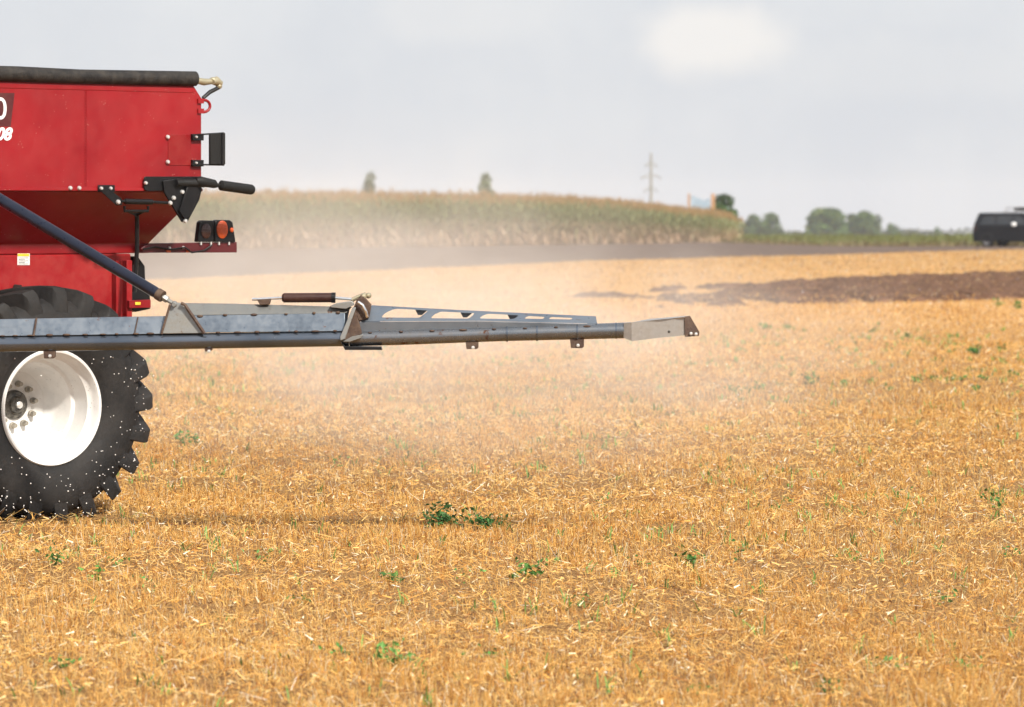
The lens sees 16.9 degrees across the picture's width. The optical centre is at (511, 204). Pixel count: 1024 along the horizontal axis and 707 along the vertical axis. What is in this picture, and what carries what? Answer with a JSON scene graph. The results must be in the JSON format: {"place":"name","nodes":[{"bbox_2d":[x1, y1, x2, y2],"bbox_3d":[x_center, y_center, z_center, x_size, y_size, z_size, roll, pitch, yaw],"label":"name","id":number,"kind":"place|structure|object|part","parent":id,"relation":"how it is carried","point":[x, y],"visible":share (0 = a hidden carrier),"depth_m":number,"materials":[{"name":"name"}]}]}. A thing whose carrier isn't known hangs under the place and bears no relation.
{"place":"outdoors","nodes":[
{"label":"outdoors","id":0,"kind":"place"},
{"bbox_2d":[0,242,1023,706],"bbox_3d":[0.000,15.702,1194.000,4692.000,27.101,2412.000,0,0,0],"label":"ground","id":1,"kind":"structure","parent":0,"point":[532,282],"depth_m":24.55,"materials":[{"name":"beige plant"}]},
{"bbox_2d":[35,539,68,565],"bbox_3d":[-2.751,2.095,20.850,0.146,0.164,0.232,0,0,31],"label":"weed","id":2,"kind":"object","parent":1,"relation":"on","point":[52,557],"visible":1,"depth_m":20.84,"materials":[{"name":"green plant"}]},
{"bbox_2d":[44,655,81,667],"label":"weed","id":3,"kind":"object","parent":1,"relation":"on","point":[66,665],"visible":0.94,"depth_m":16.45,"materials":[{"name":"green plant"}]},
{"bbox_2d":[77,565,104,582],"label":"weed","id":4,"kind":"object","parent":1,"relation":"on","point":[96,570],"visible":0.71,"depth_m":20.20,"materials":[{"name":"green plant"}]},
{"bbox_2d":[105,552,129,565],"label":"weed","id":5,"kind":"object","parent":1,"relation":"on","point":[116,563],"visible":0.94,"depth_m":21.00,"materials":[{"name":"green plant"}]},
{"bbox_2d":[132,575,156,591],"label":"weed","id":6,"kind":"object","parent":1,"relation":"on","point":[146,579],"visible":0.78,"depth_m":19.67,"materials":[{"name":"green plant"}]},
{"bbox_2d":[172,429,202,446],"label":"weed","id":7,"kind":"object","parent":1,"relation":"on","point":[188,434],"visible":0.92,"depth_m":31.16,"materials":[{"name":"green plant"}]},
{"bbox_2d":[242,548,280,561],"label":"weed","id":8,"kind":"object","parent":1,"relation":"on","point":[269,550],"visible":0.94,"depth_m":21.31,"materials":[{"name":"green plant"}]},
{"bbox_2d":[286,593,317,603],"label":"weed","id":9,"kind":"object","parent":1,"relation":"on","point":[304,597],"visible":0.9,"depth_m":18.88,"materials":[{"name":"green plant"}]},
{"bbox_2d":[311,641,349,655],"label":"weed","id":10,"kind":"object","parent":1,"relation":"on","point":[333,650],"visible":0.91,"depth_m":16.64,"materials":[{"name":"green plant"}]},
{"bbox_2d":[328,454,349,466],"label":"weed","id":11,"kind":"object","parent":1,"relation":"on","point":[334,459],"visible":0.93,"depth_m":28.57,"materials":[{"name":"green plant"}]},
{"bbox_2d":[0,66,698,520],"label":"fertilizer spreader","id":12,"kind":"object","parent":1,"relation":"on","point":[100,176],"visible":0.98,"depth_m":24.23,"materials":[{"name":"red paint"}]},
{"bbox_2d":[362,171,376,194],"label":"poplar tree","id":13,"kind":"object","parent":1,"relation":"on","point":[368,182],"visible":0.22,"depth_m":699.56,"materials":[{"name":"green plant"}]},
{"bbox_2d":[373,569,404,582],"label":"weed","id":14,"kind":"object","parent":1,"relation":"on","point":[393,578],"visible":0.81,"depth_m":19.96,"materials":[{"name":"green plant"}]},
{"bbox_2d":[375,638,418,667],"bbox_3d":[-0.558,2.137,16.467,0.195,0.158,0.211,0,0,-19],"label":"weed","id":15,"kind":"object","parent":1,"relation":"on","point":[383,646],"visible":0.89,"depth_m":16.47,"materials":[{"name":"green plant"}]},
{"bbox_2d":[417,501,474,528],"bbox_3d":[-0.452,2.120,23.568,0.408,0.191,0.289,0,0,0],"label":"weed","id":16,"kind":"object","parent":1,"relation":"on","point":[441,518],"visible":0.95,"depth_m":23.56,"materials":[{"name":"green plant"}]},
{"bbox_2d":[149,186,747,249],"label":"maize field","id":17,"kind":"structure","parent":1,"relation":"on","point":[325,219],"depth_m":180.99,"materials":[{"name":"green plant"}]},
{"bbox_2d":[454,566,486,583],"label":"weed","id":18,"kind":"object","parent":1,"relation":"on","point":[455,569],"visible":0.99,"depth_m":19.91,"materials":[{"name":"green plant"}]},
{"bbox_2d":[461,644,512,657],"bbox_3d":[-0.134,2.170,16.800,0.292,0.069,0.135,0,0,-26],"label":"weed","id":19,"kind":"object","parent":1,"relation":"on","point":[490,653],"visible":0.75,"depth_m":16.80,"materials":[{"name":"green plant"}]},
{"bbox_2d":[478,172,496,196],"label":"poplar tree","id":20,"kind":"object","parent":1,"relation":"on","point":[485,183],"visible":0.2,"depth_m":699.65,"materials":[{"name":"green plant"}]},
{"bbox_2d":[463,507,515,528],"bbox_3d":[-0.149,2.141,23.558,0.382,0.147,0.274,0,0,0],"label":"weed","id":21,"kind":"object","parent":1,"relation":"on","point":[486,521],"visible":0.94,"depth_m":23.55,"materials":[{"name":"green plant"}]},
{"bbox_2d":[1,326,1023,706],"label":"green shoots","id":22,"kind":"object","parent":1,"relation":"on","point":[609,690],"visible":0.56,"depth_m":27.11,"materials":[{"name":"green plant"}]},
{"bbox_2d":[509,556,547,578],"bbox_3d":[0.101,2.123,20.150,0.230,0.140,0.236,0,0,-16],"label":"weed","id":23,"kind":"object","parent":1,"relation":"on","point":[531,572],"visible":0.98,"depth_m":20.14,"materials":[{"name":"green plant"}]},
{"bbox_2d":[121,242,1023,279],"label":"bare ground strip","id":24,"kind":"object","parent":1,"relation":"on","point":[243,261],"visible":0.76,"depth_m":146.36,"materials":[{"name":"soil"}]},
{"bbox_2d":[972,207,1023,246],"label":"parked car","id":25,"kind":"object","parent":24,"relation":"on","point":[990,229],"visible":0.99,"depth_m":177.19,"materials":[{"name":"paint"}]},
{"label":"side window","id":26,"kind":"part","parent":25,"relation":"part of","materials":[{"name":"black glass"}]},
{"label":"side window","id":27,"kind":"part","parent":25,"relation":"part of","materials":[{"name":"black glass"}]},
{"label":"side window","id":28,"kind":"part","parent":25,"relation":"part of","materials":[{"name":"black glass"}]},
{"bbox_2d":[562,593,590,605],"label":"weed","id":29,"kind":"object","parent":1,"relation":"on","point":[578,601],"visible":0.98,"depth_m":18.83,"materials":[{"name":"green plant"}]},
{"bbox_2d":[594,492,609,510],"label":"weed","id":30,"kind":"object","parent":1,"relation":"on","point":[603,499],"visible":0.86,"depth_m":24.79,"materials":[{"name":"green plant"}]},
{"bbox_2d":[641,153,660,204],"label":"power pole","id":31,"kind":"object","parent":1,"relation":"on","point":[650,173],"visible":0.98,"depth_m":599.83,"materials":[{"name":"metal"}]},
{"bbox_2d":[674,549,707,563],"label":"weed","id":32,"kind":"object","parent":1,"relation":"on","point":[691,558],"visible":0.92,"depth_m":21.25,"materials":[{"name":"green plant"}]},
{"bbox_2d":[684,683,717,693],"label":"weed","id":33,"kind":"object","parent":1,"relation":"on","point":[699,687],"visible":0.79,"depth_m":15.59,"materials":[{"name":"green plant"}]},
{"bbox_2d":[688,194,714,211],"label":"field sign","id":34,"kind":"object","parent":1,"relation":"on","point":[699,202],"visible":0.47,"depth_m":223.03,"materials":[{"name":"white"}]},
{"bbox_2d":[710,193,740,230],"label":"broadleaf tree","id":35,"kind":"object","parent":1,"relation":"on","point":[721,203],"visible":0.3,"depth_m":228.73,"materials":[{"name":"green plant"}]},
{"bbox_2d":[723,384,742,392],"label":"weed","id":36,"kind":"object","parent":1,"relation":"on","point":[734,388],"visible":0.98,"depth_m":39.84,"materials":[{"name":"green plant"}]},
{"bbox_2d":[722,539,744,560],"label":"weed","id":37,"kind":"object","parent":1,"relation":"on","point":[733,540],"visible":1,"depth_m":21.23,"materials":[{"name":"green plant"}]},
{"bbox_2d":[739,214,760,234],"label":"broadleaf tree","id":38,"kind":"object","parent":1,"relation":"on","point":[750,225],"visible":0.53,"depth_m":898.37,"materials":[{"name":"green plant"}]},
{"bbox_2d":[753,383,765,390],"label":"weed","id":39,"kind":"object","parent":1,"relation":"on","point":[763,385],"visible":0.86,"depth_m":40.64,"materials":[{"name":"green plant"}]},
{"bbox_2d":[758,322,771,328],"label":"weed","id":40,"kind":"object","parent":1,"relation":"on","point":[765,326],"visible":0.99,"depth_m":60.49,"materials":[{"name":"green plant"}]},
{"bbox_2d":[754,212,784,235],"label":"broadleaf tree","id":41,"kind":"object","parent":1,"relation":"on","point":[768,222],"visible":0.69,"depth_m":888.61,"materials":[{"name":"green plant"}]},
{"bbox_2d":[566,270,1023,307],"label":"plowed ground strip","id":42,"kind":"object","parent":1,"relation":"on","point":[825,286],"visible":0.48,"depth_m":84.45,"materials":[{"name":"soil"}]},
{"bbox_2d":[801,372,819,383],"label":"weed","id":43,"kind":"object","parent":1,"relation":"on","point":[808,377],"visible":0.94,"depth_m":42.28,"materials":[{"name":"green plant"}]},
{"bbox_2d":[802,207,852,236],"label":"broadleaf tree","id":44,"kind":"object","parent":1,"relation":"on","point":[824,220],"visible":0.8,"depth_m":897.02,"materials":[{"name":"green plant"}]},
{"bbox_2d":[814,675,842,692],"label":"weed","id":45,"kind":"object","parent":1,"relation":"on","point":[828,684],"visible":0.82,"depth_m":15.59,"materials":[{"name":"green plant"}]},
{"bbox_2d":[845,212,855,233],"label":"broadleaf tree","id":46,"kind":"object","parent":1,"relation":"on","point":[849,217],"visible":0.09,"depth_m":929.20,"materials":[{"name":"green plant"}]},
{"bbox_2d":[737,227,972,235],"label":"hedgerow","id":47,"kind":"object","parent":1,"relation":"on","point":[908,231],"visible":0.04,"depth_m":980.77,"materials":[{"name":"green plant"}]},
{"bbox_2d":[845,210,882,236],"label":"broadleaf tree","id":48,"kind":"object","parent":1,"relation":"on","point":[863,223],"visible":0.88,"depth_m":897.97,"materials":[{"name":"green plant"}]},
{"bbox_2d":[884,223,902,235],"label":"broadleaf tree","id":49,"kind":"object","parent":1,"relation":"on","point":[892,229],"visible":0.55,"depth_m":949.01,"materials":[{"name":"green plant"}]},
{"bbox_2d":[875,655,917,669],"bbox_3d":[1.805,2.154,16.229,0.210,0.081,0.147,0,0,0],"label":"weed","id":50,"kind":"object","parent":1,"relation":"on","point":[886,657],"visible":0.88,"depth_m":16.24,"materials":[{"name":"green plant"}]},
{"bbox_2d":[911,375,923,382],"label":"weed","id":51,"kind":"object","parent":1,"relation":"on","point":[914,379],"visible":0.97,"depth_m":42.50,"materials":[{"name":"green plant"}]},
{"bbox_2d":[933,226,941,235],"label":"broadleaf tree","id":52,"kind":"object","parent":1,"relation":"on","point":[936,230],"visible":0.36,"depth_m":949.58,"materials":[{"name":"green plant"}]},
{"bbox_2d":[929,588,957,603],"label":"weed","id":53,"kind":"object","parent":1,"relation":"on","point":[947,596],"visible":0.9,"depth_m":18.92,"materials":[{"name":"green plant"}]},
{"bbox_2d":[948,655,982,667],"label":"weed","id":54,"kind":"object","parent":1,"relation":"on","point":[968,661],"visible":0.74,"depth_m":16.34,"materials":[{"name":"green plant"}]},
{"bbox_2d":[966,344,981,353],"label":"weed","id":55,"kind":"object","parent":1,"relation":"on","point":[974,350],"visible":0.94,"depth_m":50.41,"materials":[{"name":"green plant"}]},
{"bbox_2d":[977,373,992,380],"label":"weed","id":56,"kind":"object","parent":1,"relation":"on","point":[980,376],"visible":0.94,"depth_m":42.98,"materials":[{"name":"green plant"}]},
{"bbox_2d":[980,488,1009,508],"bbox_3d":[3.452,2.095,24.670,0.216,0.152,0.150,0,0,0],"label":"weed","id":57,"kind":"object","parent":1,"relation":"on","point":[996,499],"visible":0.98,"depth_m":24.66,"materials":[{"name":"green plant"}]},
{"bbox_2d":[999,546,1020,557],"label":"weed","id":58,"kind":"object","parent":1,"relation":"on","point":[1010,551],"visible":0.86,"depth_m":21.31,"materials":[{"name":"green plant"}]},
{"bbox_2d":[1013,299,1021,308],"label":"weed","id":59,"kind":"object","parent":1,"relation":"on","point":[1017,302],"visible":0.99,"depth_m":72.05,"materials":[{"name":"green plant"}]},
{"bbox_2d":[0,0,1023,234],"label":"sky","id":60,"kind":"structure","parent":0,"point":[908,113],"materials":[{"name":"white"}]},
{"bbox_2d":[669,232,1023,246],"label":"grass","id":61,"kind":"structure","parent":0,"point":[896,240],"depth_m":191.84,"materials":[{"name":"green plant"}]}
]}

